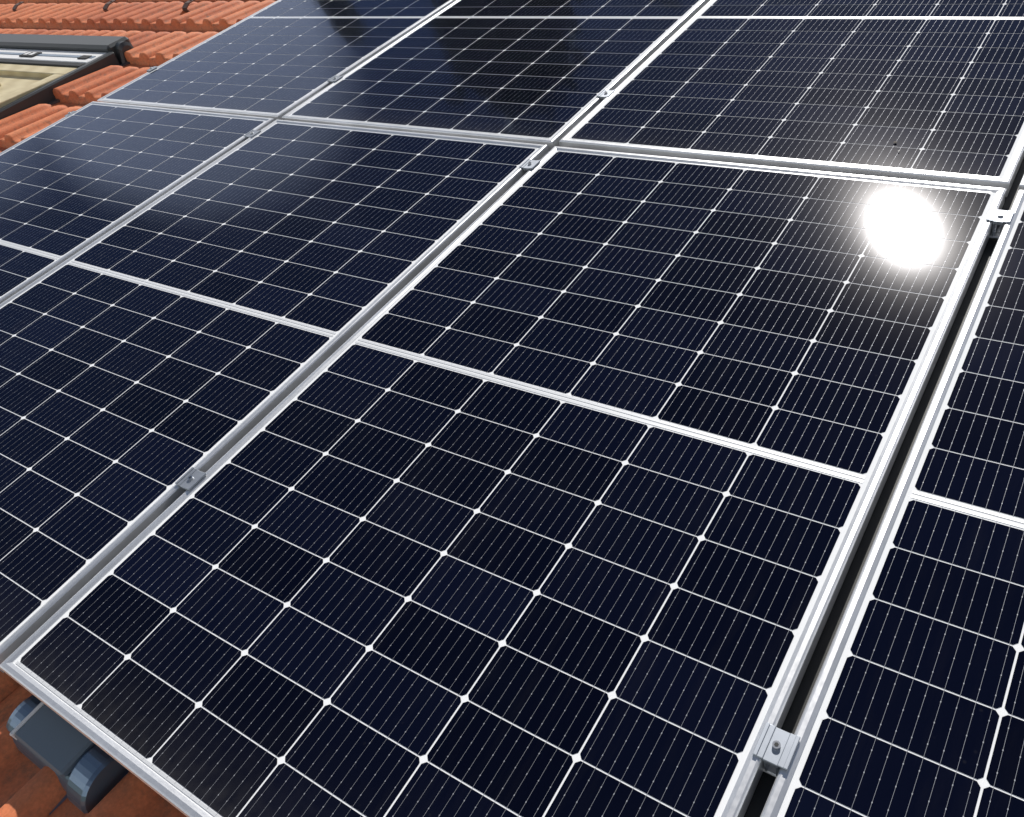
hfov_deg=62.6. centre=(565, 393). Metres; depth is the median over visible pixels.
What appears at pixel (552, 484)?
solar panel
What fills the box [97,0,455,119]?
solar panel
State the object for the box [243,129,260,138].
clamp
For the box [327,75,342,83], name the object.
clamp
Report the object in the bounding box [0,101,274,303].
solar panel
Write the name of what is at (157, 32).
roof tiles
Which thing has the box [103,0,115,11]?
roof hook
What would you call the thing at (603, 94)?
clamp
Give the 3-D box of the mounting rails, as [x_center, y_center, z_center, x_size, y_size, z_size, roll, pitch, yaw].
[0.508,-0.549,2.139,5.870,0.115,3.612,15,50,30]
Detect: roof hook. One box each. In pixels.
[12,1,23,11]
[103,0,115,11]
[182,0,205,12]
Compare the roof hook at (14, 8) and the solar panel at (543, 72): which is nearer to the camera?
the solar panel at (543, 72)
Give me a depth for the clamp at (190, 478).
1.59 m
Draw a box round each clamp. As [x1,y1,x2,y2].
[175,467,205,490]
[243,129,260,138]
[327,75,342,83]
[519,159,540,173]
[596,89,615,101]
[753,722,799,775]
[986,208,1014,235]
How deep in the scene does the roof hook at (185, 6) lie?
4.71 m
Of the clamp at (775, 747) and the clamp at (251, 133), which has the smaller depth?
the clamp at (775, 747)
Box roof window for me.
[0,34,133,119]
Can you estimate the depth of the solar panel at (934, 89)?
2.24 m
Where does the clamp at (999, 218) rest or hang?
on the mounting rails
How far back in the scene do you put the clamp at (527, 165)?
2.25 m
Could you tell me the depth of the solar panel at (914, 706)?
1.08 m
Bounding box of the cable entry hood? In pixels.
[6,695,128,814]
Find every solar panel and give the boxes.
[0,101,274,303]
[0,119,548,672]
[0,146,1006,816]
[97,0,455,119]
[282,0,709,150]
[559,0,1023,196]
[760,190,1023,816]
[1018,175,1023,189]
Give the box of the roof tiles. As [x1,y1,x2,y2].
[0,0,276,816]
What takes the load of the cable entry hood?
on the roof tiles
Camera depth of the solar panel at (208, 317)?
2.03 m
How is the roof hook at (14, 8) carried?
attached to the roof tiles
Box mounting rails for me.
[744,158,1023,816]
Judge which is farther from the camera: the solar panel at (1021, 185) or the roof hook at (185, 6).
the roof hook at (185, 6)

